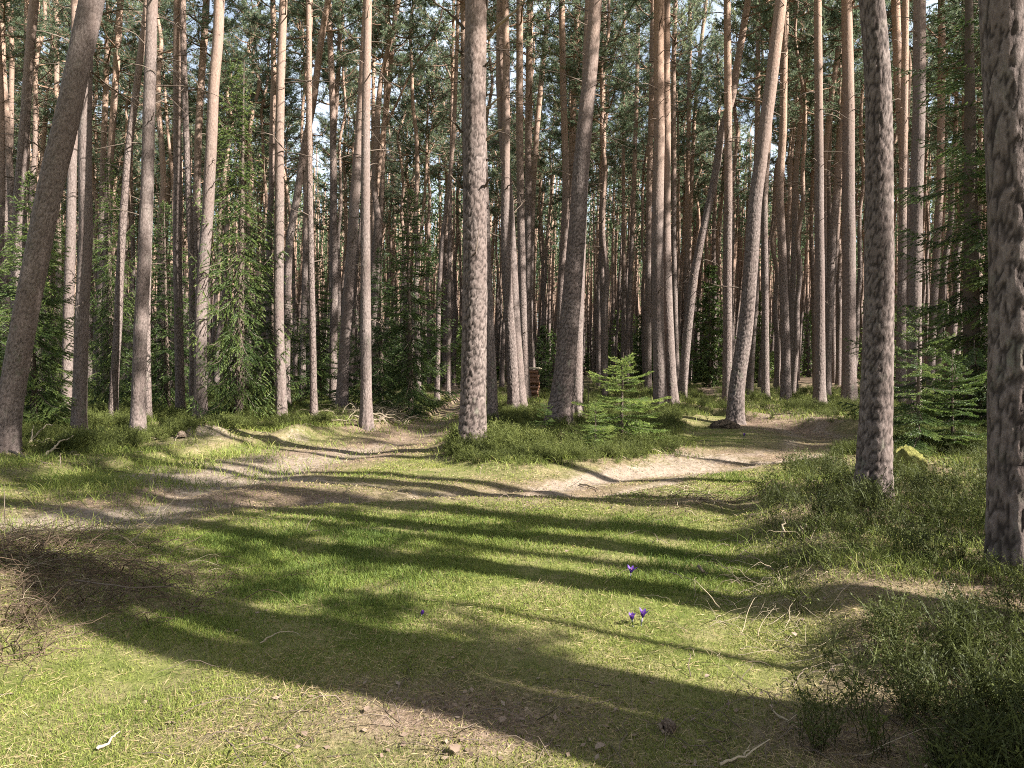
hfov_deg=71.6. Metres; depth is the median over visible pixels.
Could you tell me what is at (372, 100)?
pine tree
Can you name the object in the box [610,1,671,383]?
pine tree
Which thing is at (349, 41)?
pine tree
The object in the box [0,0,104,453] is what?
pine tree
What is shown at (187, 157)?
pine tree
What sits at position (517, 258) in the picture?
pine tree
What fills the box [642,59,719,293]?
pine tree
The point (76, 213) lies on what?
pine tree
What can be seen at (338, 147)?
pine tree
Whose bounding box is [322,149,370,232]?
pine tree
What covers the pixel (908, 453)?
moss mound
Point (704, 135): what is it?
pine tree
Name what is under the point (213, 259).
pine tree
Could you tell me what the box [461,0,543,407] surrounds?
pine tree
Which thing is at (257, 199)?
pine tree
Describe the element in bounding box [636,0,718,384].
pine tree
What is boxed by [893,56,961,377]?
pine tree
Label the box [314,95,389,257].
pine tree
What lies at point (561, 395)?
pine tree
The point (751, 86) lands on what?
pine tree
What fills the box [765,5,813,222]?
pine tree
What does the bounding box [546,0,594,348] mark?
pine tree
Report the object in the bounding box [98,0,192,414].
pine tree
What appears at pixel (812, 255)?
pine tree
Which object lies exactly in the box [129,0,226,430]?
pine tree
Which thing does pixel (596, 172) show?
pine tree
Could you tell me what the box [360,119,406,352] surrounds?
pine tree
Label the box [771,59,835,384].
pine tree
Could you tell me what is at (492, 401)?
pine tree
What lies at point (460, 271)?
pine tree
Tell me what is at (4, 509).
dry twig
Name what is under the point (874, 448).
pine tree
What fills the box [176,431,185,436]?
field stone
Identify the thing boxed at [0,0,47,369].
pine tree
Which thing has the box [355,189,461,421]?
spruce tree
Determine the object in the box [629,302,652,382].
spruce tree
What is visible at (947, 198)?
pine tree
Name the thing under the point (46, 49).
pine tree
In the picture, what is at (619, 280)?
pine tree
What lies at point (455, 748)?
fallen leaf
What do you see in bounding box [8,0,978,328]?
sky
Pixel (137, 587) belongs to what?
dry twig
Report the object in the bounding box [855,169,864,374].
pine tree
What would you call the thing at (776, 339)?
pine tree
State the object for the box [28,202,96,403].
spruce tree
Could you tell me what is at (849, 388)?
pine tree
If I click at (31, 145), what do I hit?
pine tree
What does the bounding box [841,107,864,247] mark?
pine tree
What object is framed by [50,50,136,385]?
pine tree
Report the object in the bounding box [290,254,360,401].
spruce tree
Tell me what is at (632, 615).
crocus
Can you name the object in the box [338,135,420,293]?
pine tree
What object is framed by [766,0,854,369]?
pine tree
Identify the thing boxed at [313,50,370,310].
pine tree
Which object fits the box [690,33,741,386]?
pine tree
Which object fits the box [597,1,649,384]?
pine tree
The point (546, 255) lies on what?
pine tree
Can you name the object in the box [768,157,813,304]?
pine tree
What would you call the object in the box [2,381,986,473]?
undergrowth
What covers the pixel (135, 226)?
pine tree
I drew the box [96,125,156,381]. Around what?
pine tree
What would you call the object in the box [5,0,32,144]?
pine tree
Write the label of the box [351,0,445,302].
pine tree
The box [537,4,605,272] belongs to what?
pine tree
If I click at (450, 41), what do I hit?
pine tree
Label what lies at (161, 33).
pine tree
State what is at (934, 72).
pine tree
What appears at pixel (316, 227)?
pine tree
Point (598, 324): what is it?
pine tree
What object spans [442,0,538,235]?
pine tree
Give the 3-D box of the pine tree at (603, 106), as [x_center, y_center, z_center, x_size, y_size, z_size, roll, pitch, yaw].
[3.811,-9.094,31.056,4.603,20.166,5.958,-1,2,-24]
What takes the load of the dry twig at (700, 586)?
on the ground at (662, 468)
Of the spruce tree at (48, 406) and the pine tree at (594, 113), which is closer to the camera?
the spruce tree at (48, 406)
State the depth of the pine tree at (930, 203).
59.12 m
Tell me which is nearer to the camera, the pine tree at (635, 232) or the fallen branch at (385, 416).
the fallen branch at (385, 416)
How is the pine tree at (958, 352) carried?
on the ground at (662, 468)
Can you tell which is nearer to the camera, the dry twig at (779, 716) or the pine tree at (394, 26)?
the dry twig at (779, 716)
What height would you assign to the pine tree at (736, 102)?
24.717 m
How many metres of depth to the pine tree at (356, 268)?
33.69 m
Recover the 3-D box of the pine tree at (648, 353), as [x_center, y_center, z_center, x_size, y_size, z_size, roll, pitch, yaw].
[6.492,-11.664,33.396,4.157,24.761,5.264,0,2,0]
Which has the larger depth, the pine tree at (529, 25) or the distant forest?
the distant forest
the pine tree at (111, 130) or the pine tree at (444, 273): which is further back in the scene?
the pine tree at (444, 273)
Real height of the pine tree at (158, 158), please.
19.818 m
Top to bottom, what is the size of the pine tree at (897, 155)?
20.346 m
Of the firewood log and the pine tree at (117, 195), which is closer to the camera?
the firewood log
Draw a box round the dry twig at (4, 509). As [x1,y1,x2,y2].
[4,492,5,527]
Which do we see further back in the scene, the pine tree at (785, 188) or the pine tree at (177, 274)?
the pine tree at (785, 188)
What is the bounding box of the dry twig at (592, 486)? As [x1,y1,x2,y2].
[579,483,609,491]
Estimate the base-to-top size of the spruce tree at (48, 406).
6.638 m
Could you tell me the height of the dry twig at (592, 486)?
0.064 m
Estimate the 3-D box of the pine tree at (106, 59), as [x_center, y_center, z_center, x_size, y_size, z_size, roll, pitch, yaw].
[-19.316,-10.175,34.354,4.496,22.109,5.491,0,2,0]
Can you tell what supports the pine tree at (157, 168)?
on the ground at (662, 468)
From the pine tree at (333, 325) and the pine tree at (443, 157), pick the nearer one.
the pine tree at (333, 325)
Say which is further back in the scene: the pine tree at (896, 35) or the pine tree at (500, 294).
the pine tree at (500, 294)
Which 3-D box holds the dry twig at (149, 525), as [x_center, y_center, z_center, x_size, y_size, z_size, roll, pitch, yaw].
[-3.083,1.170,6.172,0.069,0.242,0.744,0,2,3]
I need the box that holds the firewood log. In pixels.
[530,380,539,382]
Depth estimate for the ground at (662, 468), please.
4.29 m
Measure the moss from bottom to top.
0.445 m
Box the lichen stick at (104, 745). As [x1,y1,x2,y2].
[96,731,119,748]
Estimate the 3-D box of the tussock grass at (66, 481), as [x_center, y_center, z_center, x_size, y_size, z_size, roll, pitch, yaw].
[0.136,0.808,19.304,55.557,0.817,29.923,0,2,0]
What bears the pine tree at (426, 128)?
on the ground at (662, 468)
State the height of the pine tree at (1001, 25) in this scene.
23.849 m
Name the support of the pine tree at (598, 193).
on the ground at (662, 468)
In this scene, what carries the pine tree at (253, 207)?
on the ground at (662, 468)
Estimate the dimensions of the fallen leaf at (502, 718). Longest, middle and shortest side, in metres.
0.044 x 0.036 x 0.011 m
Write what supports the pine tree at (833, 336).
on the ground at (662, 468)
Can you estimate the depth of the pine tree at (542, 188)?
47.84 m
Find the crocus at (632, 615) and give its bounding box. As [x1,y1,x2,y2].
[629,612,634,626]
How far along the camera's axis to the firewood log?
30.56 m
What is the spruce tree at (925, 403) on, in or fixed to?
on the ground at (662, 468)
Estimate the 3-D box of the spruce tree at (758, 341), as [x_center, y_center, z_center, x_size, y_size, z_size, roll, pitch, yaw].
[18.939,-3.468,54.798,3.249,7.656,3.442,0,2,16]
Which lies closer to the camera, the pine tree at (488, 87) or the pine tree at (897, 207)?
the pine tree at (488, 87)
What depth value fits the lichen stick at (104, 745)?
2.90 m
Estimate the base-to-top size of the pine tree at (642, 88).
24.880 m
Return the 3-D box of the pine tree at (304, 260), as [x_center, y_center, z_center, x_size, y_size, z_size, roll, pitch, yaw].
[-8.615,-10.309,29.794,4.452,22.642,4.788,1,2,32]
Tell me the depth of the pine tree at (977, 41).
29.10 m
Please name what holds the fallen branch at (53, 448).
on the ground at (662, 468)
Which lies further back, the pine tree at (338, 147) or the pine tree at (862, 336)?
the pine tree at (862, 336)
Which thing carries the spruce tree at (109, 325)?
on the ground at (662, 468)
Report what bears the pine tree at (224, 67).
on the ground at (662, 468)
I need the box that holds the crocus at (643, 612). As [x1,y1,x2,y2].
[637,608,648,625]
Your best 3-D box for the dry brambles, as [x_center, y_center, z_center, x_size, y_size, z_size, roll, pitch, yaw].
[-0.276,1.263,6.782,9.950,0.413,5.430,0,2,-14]
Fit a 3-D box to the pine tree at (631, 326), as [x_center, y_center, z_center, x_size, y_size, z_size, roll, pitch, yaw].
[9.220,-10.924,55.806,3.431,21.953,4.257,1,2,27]
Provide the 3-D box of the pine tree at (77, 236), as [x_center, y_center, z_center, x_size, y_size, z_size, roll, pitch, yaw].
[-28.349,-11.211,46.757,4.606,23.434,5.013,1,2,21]
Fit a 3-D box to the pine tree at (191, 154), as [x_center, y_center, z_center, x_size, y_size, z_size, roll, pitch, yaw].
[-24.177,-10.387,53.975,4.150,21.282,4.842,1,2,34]
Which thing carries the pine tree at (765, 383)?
on the ground at (662, 468)
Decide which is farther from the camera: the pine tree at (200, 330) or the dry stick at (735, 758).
the pine tree at (200, 330)
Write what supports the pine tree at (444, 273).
on the ground at (662, 468)
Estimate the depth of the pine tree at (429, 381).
45.78 m
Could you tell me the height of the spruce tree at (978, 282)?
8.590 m
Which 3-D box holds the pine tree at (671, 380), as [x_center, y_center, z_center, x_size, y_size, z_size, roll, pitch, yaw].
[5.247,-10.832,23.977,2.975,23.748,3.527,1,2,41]
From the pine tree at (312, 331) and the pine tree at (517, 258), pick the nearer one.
the pine tree at (312, 331)
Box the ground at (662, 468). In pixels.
[0,374,1023,767]
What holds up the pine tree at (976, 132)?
on the ground at (662, 468)
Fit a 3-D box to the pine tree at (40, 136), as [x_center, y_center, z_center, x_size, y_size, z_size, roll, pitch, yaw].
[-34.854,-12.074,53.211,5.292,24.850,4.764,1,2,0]
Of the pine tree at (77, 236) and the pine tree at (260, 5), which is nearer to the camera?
the pine tree at (260, 5)
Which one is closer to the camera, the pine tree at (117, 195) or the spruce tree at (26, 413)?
the spruce tree at (26, 413)
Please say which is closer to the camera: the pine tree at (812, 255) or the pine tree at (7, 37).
the pine tree at (7, 37)
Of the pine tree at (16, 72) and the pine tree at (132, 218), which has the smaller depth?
the pine tree at (16, 72)
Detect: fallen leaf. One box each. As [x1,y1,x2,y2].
[449,743,460,752]
[499,716,505,721]
[595,742,605,748]
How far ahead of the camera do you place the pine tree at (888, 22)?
41.45 m
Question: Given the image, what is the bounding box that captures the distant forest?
[8,99,984,383]
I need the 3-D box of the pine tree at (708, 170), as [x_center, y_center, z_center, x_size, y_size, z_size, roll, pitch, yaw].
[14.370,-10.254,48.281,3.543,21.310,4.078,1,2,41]
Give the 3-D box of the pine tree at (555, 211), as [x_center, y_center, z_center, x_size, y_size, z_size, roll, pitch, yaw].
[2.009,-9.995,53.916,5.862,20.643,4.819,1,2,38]
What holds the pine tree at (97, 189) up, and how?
on the ground at (662, 468)
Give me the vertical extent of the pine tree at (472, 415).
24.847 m
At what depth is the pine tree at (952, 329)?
36.03 m
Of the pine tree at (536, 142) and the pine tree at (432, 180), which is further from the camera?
the pine tree at (432, 180)
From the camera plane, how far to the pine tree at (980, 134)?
37.08 m
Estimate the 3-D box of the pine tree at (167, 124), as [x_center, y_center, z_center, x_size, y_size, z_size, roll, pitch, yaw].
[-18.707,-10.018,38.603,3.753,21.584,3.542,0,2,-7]
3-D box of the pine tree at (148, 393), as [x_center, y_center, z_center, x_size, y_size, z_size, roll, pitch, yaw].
[-9.042,-11.246,17.965,4.479,25.102,5.257,0,2,0]
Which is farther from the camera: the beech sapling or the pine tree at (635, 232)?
the pine tree at (635, 232)
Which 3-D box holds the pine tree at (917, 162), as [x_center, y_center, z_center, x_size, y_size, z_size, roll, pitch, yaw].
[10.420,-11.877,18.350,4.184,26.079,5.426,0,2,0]
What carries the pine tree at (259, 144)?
on the ground at (662, 468)
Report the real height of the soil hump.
0.299 m
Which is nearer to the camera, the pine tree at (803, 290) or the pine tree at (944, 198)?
the pine tree at (944, 198)
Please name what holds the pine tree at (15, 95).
on the ground at (662, 468)
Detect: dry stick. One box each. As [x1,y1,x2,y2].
[697,565,707,574]
[719,739,769,765]
[781,515,785,536]
[798,523,806,535]
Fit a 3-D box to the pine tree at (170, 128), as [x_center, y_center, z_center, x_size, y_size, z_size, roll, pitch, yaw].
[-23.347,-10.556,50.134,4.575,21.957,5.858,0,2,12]
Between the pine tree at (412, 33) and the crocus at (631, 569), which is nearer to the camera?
the crocus at (631, 569)
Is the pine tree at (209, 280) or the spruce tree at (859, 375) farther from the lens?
the pine tree at (209, 280)
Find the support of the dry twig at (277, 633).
on the ground at (662, 468)
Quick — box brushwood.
[304,398,432,425]
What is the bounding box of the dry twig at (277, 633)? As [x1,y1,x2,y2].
[260,631,300,643]
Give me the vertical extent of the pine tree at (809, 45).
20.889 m
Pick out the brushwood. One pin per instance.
(388, 411)
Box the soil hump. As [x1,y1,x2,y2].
[708,419,739,428]
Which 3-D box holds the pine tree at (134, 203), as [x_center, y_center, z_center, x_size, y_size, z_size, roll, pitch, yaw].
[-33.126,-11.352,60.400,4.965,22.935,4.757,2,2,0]
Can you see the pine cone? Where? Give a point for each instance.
(668, 723)
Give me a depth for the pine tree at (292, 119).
46.65 m
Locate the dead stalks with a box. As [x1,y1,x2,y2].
[0,422,1023,757]
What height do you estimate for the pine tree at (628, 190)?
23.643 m
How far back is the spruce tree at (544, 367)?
43.89 m
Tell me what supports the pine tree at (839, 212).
on the ground at (662, 468)
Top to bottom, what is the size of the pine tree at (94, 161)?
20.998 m
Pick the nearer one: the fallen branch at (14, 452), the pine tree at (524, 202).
the fallen branch at (14, 452)
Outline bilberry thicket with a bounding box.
[745,427,1023,767]
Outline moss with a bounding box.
[0,444,1023,767]
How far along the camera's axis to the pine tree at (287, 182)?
42.79 m
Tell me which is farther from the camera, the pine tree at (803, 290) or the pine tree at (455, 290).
the pine tree at (803, 290)
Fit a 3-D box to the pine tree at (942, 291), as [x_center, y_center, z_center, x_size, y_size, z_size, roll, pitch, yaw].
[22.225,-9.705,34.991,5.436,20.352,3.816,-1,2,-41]
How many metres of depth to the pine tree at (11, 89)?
28.64 m
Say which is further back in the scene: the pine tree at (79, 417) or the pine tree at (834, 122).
the pine tree at (834, 122)
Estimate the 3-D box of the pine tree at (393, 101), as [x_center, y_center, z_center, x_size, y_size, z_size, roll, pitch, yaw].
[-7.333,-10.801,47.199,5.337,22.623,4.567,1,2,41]
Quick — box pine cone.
[659,718,676,734]
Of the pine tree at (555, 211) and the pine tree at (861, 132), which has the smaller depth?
the pine tree at (861, 132)
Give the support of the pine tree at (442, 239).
on the ground at (662, 468)
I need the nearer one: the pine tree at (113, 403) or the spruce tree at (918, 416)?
the spruce tree at (918, 416)
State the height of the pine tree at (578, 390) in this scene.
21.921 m
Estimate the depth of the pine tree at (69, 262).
19.03 m
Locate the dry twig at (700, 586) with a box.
[661,569,719,607]
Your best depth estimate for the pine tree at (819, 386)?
23.21 m
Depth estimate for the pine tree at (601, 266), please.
37.47 m
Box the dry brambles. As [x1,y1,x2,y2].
[0,471,778,676]
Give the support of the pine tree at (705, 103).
on the ground at (662, 468)
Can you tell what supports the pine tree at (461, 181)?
on the ground at (662, 468)
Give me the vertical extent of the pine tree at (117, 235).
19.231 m
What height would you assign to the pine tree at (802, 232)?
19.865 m
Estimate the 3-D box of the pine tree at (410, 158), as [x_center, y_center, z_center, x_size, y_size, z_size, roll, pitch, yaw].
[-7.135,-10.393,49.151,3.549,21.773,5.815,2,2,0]
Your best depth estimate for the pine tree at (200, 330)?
17.86 m
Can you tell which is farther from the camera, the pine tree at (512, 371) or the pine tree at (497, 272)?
the pine tree at (497, 272)
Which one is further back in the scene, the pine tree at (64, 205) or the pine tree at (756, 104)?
the pine tree at (64, 205)
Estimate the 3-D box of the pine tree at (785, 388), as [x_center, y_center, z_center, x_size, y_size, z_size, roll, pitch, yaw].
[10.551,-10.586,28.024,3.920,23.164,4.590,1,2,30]
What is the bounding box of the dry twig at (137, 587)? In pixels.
[74,580,224,593]
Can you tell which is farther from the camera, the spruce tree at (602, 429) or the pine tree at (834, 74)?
the pine tree at (834, 74)
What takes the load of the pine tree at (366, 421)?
on the ground at (662, 468)
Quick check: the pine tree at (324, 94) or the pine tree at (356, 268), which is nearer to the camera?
the pine tree at (356, 268)
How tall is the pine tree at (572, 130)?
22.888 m
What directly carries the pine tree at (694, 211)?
on the ground at (662, 468)
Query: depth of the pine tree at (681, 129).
54.03 m
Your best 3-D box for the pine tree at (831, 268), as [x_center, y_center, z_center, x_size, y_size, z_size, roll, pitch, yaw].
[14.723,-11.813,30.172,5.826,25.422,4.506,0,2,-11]
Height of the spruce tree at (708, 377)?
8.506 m
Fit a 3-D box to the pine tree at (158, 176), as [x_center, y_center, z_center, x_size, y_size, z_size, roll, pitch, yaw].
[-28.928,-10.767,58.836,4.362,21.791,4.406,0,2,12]
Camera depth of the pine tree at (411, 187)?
56.01 m
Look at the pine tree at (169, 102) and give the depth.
37.85 m
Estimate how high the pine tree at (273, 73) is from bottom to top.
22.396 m
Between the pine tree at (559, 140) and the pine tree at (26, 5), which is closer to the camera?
the pine tree at (26, 5)
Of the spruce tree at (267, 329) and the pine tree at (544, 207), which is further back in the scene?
the pine tree at (544, 207)
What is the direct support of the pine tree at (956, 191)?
on the ground at (662, 468)
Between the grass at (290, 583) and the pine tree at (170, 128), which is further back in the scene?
the pine tree at (170, 128)
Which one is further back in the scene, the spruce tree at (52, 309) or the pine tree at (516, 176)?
the pine tree at (516, 176)
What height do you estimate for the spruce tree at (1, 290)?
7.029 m
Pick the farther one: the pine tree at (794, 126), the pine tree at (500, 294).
the pine tree at (500, 294)
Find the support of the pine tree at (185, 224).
on the ground at (662, 468)
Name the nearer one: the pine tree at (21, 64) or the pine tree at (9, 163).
the pine tree at (9, 163)
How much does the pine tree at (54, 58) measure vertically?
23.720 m
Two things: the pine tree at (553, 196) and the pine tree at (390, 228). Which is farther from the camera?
the pine tree at (390, 228)
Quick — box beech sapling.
[583,367,597,401]
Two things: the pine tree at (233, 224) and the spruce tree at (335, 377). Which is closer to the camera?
the spruce tree at (335, 377)
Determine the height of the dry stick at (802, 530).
0.138 m
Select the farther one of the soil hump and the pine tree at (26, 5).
the pine tree at (26, 5)
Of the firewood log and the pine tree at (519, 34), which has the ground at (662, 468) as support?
the pine tree at (519, 34)
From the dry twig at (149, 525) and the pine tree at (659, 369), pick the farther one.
the pine tree at (659, 369)
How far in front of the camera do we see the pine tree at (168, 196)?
43.90 m
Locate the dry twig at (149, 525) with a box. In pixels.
[129,497,175,542]
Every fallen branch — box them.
[8,450,83,464]
[42,435,73,456]
[330,419,358,421]
[373,413,399,420]
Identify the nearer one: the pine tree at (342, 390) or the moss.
the moss
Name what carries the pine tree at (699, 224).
on the ground at (662, 468)
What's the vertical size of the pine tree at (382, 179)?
24.550 m
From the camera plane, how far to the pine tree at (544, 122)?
42.93 m
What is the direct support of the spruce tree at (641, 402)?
on the ground at (662, 468)
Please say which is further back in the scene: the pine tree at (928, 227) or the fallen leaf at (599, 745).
the pine tree at (928, 227)
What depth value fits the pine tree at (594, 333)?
61.07 m
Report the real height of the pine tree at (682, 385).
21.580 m
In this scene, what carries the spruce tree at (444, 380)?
on the ground at (662, 468)
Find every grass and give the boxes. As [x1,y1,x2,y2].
[0,390,1023,604]
[0,413,1016,767]
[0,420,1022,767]
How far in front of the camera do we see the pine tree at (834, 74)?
34.80 m
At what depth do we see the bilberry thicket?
3.66 m
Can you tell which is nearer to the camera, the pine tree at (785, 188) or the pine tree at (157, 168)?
the pine tree at (785, 188)
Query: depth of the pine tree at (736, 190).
51.34 m
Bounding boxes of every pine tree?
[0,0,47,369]
[0,0,58,314]
[0,0,61,401]
[0,0,77,315]
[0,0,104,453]
[2,0,54,362]
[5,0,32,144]
[5,3,40,52]
[5,23,22,84]
[6,0,70,385]
[6,0,103,373]
[6,26,48,167]
[7,45,32,115]
[8,0,136,409]
[13,38,77,181]
[13,71,63,382]
[13,83,32,155]
[14,48,48,145]
[14,93,66,221]
[15,0,59,394]
[15,0,98,319]
[25,1,162,429]
[29,106,99,256]
[44,0,165,392]
[45,38,134,379]
[49,0,164,392]
[50,39,128,264]
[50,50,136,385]
[61,192,94,314]
[76,123,140,281]
[76,139,121,253]
[92,3,172,388]
[92,65,158,384]
[93,149,156,378]
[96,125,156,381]
[97,0,170,388]
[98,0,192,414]
[110,0,212,388]
[110,25,207,421]
[111,0,194,217]
[111,176,137,300]
[117,126,139,354]
[121,0,206,388]
[122,0,244,409]
[128,87,171,247]
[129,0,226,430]
[133,134,158,211]
[134,0,218,412]
[136,125,184,264]
[137,0,211,274]
[137,72,204,333]
[152,139,185,349]
[154,92,221,384]
[158,0,259,395]
[167,121,202,270]
[170,114,217,365]
[182,146,238,271]
[183,115,237,379]
[187,16,264,391]
[187,33,237,380]
[189,28,257,385]
[190,94,221,380]
[192,0,224,418]
[202,92,244,384]
[206,0,297,387]
[214,100,255,378]
[216,104,268,383]
[219,41,287,365]
[223,10,300,385]
[225,0,321,386]
[229,139,289,364]
[233,86,290,378]
[239,65,320,295]
[240,101,297,380]
[242,0,356,397]
[248,112,320,251]
[249,0,346,418]
[251,69,313,386]
[262,0,328,386]
[267,0,382,401]
[269,0,362,403]
[285,0,341,357]
[286,0,359,415]
[287,0,391,393]
[290,0,374,366]
[300,135,360,355]
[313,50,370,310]
[313,65,392,385]
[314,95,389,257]
[317,0,431,394]
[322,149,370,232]
[327,0,407,430]
[328,0,401,410]
[335,0,400,241]
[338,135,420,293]
[346,2,428,355]
[349,0,444,392]
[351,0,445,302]
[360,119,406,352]
[370,51,445,382]
[370,88,411,376]
[374,0,450,390]
[385,87,440,358]
[388,74,434,373]
[395,40,461,384]
[397,17,460,383]
[405,51,462,387]
[412,70,462,353]
[413,0,494,394]
[419,51,462,386]
[420,0,514,203]
[424,101,462,309]
[425,0,496,399]
[432,0,525,441]
[437,49,462,385]
[441,8,538,419]
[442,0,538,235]
[452,104,500,302]
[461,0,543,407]
[486,0,532,405]
[486,0,560,398]
[486,0,575,369]
[486,53,498,267]
[487,102,524,386]
[487,111,523,381]
[487,135,516,355]
[488,107,524,381]
[489,19,561,369]
[494,117,557,260]
[495,135,554,294]
[499,148,549,313]
[509,1,584,344]
[510,119,561,358]
[511,76,561,384]
[514,0,640,280]
[515,69,568,388]
[528,0,653,425]
[531,0,638,416]
[532,0,636,389]
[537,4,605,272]
[542,87,610,276]
[545,36,619,274]
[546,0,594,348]
[548,0,653,395]
[554,100,599,243]
[555,18,640,388]
[567,0,640,389]
[585,112,619,378]
[585,123,620,296]
[596,81,646,380]
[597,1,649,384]
[605,141,646,375]
[607,112,645,379]
[608,95,646,379]
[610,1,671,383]
[611,1,695,265]
[611,62,653,382]
[619,0,688,406]
[622,0,677,388]
[627,0,701,404]
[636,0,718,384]
[637,88,686,317]
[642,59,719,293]
[653,58,707,281]
[670,0,723,383]
[670,0,739,383]
[671,97,713,342]
[671,118,705,265]
[677,0,793,399]
[678,139,717,314]
[679,124,703,289]
[679,124,720,375]
[680,111,721,367]
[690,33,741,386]
[692,0,762,401]
[694,0,776,362]
[694,83,753,378]
[697,109,750,282]
[707,0,826,424]
[715,0,836,396]
[719,0,812,395]
[721,0,793,390]
[731,8,801,278]
[733,108,786,268]
[738,35,813,386]
[745,0,827,399]
[746,5,837,390]
[746,6,832,388]
[756,0,861,393]
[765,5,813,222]
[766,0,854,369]
[768,95,812,383]
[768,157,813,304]
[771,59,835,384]
[776,97,856,385]
[776,119,813,380]
[786,141,841,359]
[787,0,853,403]
[789,0,864,262]
[792,0,863,312]
[798,0,912,396]
[798,144,841,290]
[799,73,861,382]
[800,0,858,335]
[801,0,864,401]
[805,0,864,386]
[805,42,864,162]
[807,34,864,385]
[823,1,910,379]
[823,89,864,177]
[831,106,864,292]
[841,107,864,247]
[853,0,894,503]
[853,0,959,157]
[854,0,896,248]
[854,4,937,228]
[855,0,927,345]
[855,58,895,220]
[855,63,934,230]
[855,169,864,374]
[856,182,863,373]
[886,0,959,414]
[887,0,980,392]
[892,0,944,402]
[892,13,957,378]
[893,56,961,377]
[893,101,936,231]
[893,114,932,380]
[894,100,951,255]
[894,151,947,379]
[911,1,983,384]
[912,45,977,378]
[923,0,982,381]
[924,138,956,261]
[925,0,981,268]
[925,64,982,380]
[929,0,982,276]
[932,114,960,289]
[934,0,987,386]
[946,81,984,150]
[948,143,977,379]
[954,116,985,286]
[978,0,1023,577]
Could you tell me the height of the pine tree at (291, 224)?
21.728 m
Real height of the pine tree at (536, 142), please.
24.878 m
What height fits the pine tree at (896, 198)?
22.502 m
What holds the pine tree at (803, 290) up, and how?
on the ground at (662, 468)
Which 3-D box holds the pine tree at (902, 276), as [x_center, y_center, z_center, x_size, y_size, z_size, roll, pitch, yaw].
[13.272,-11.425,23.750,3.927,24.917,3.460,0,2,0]
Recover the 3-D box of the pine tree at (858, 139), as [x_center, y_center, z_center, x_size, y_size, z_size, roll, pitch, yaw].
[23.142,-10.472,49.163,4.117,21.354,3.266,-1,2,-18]
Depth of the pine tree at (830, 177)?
37.50 m
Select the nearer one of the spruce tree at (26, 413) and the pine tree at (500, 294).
the spruce tree at (26, 413)
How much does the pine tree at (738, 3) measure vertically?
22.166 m
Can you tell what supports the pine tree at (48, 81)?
on the ground at (662, 468)
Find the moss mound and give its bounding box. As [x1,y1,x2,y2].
[893,445,927,475]
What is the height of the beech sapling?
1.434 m
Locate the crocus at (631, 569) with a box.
[628,565,636,579]
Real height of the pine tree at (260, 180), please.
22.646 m
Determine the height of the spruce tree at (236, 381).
10.880 m
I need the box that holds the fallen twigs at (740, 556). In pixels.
[0,414,1021,767]
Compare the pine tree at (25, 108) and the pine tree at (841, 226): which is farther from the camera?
the pine tree at (841, 226)
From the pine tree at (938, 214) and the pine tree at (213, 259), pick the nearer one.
the pine tree at (938, 214)
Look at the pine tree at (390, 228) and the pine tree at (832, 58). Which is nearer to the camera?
the pine tree at (832, 58)
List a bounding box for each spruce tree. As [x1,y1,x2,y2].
[0,171,100,427]
[0,205,56,412]
[0,353,60,428]
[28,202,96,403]
[74,158,155,404]
[100,200,213,409]
[173,58,291,418]
[224,220,323,404]
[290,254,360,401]
[304,334,360,408]
[349,247,423,407]
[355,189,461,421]
[424,307,457,383]
[529,403,556,433]
[534,325,552,388]
[562,352,675,441]
[572,399,614,446]
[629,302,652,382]
[689,264,736,387]
[746,291,773,382]
[837,0,987,421]
[855,304,986,455]
[856,281,906,391]
[899,351,986,457]
[920,92,988,425]
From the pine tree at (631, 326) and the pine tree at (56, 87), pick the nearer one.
the pine tree at (56, 87)
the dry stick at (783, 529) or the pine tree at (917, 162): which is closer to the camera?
the dry stick at (783, 529)
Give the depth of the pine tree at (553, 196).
48.62 m
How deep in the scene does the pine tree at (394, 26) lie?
30.14 m
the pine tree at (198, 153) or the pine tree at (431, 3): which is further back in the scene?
the pine tree at (198, 153)
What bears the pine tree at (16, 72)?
on the ground at (662, 468)
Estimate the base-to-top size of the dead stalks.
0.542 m
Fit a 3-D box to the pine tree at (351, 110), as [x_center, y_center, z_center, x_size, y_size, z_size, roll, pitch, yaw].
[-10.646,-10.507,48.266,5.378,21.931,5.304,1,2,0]
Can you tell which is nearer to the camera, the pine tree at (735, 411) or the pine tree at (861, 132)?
the pine tree at (735, 411)
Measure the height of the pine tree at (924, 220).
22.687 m
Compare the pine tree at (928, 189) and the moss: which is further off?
the pine tree at (928, 189)
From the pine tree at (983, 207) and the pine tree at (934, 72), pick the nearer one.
the pine tree at (934, 72)
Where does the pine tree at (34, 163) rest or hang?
on the ground at (662, 468)
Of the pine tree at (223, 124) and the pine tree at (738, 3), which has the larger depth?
the pine tree at (223, 124)
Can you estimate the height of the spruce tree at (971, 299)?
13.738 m
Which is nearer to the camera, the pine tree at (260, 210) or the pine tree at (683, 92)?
the pine tree at (683, 92)
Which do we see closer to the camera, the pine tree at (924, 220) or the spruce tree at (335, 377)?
the spruce tree at (335, 377)
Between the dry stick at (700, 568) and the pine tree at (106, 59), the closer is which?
the dry stick at (700, 568)
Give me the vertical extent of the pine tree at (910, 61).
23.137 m
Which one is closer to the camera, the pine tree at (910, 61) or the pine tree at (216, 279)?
the pine tree at (910, 61)
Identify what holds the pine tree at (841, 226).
on the ground at (662, 468)
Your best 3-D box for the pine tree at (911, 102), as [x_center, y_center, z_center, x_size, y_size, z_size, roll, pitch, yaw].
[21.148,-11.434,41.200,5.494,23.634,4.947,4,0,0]
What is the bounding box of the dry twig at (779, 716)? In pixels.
[769,703,801,722]
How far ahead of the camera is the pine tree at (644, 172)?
48.64 m
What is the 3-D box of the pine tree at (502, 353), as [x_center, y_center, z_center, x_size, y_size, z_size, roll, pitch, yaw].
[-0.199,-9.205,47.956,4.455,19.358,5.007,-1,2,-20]

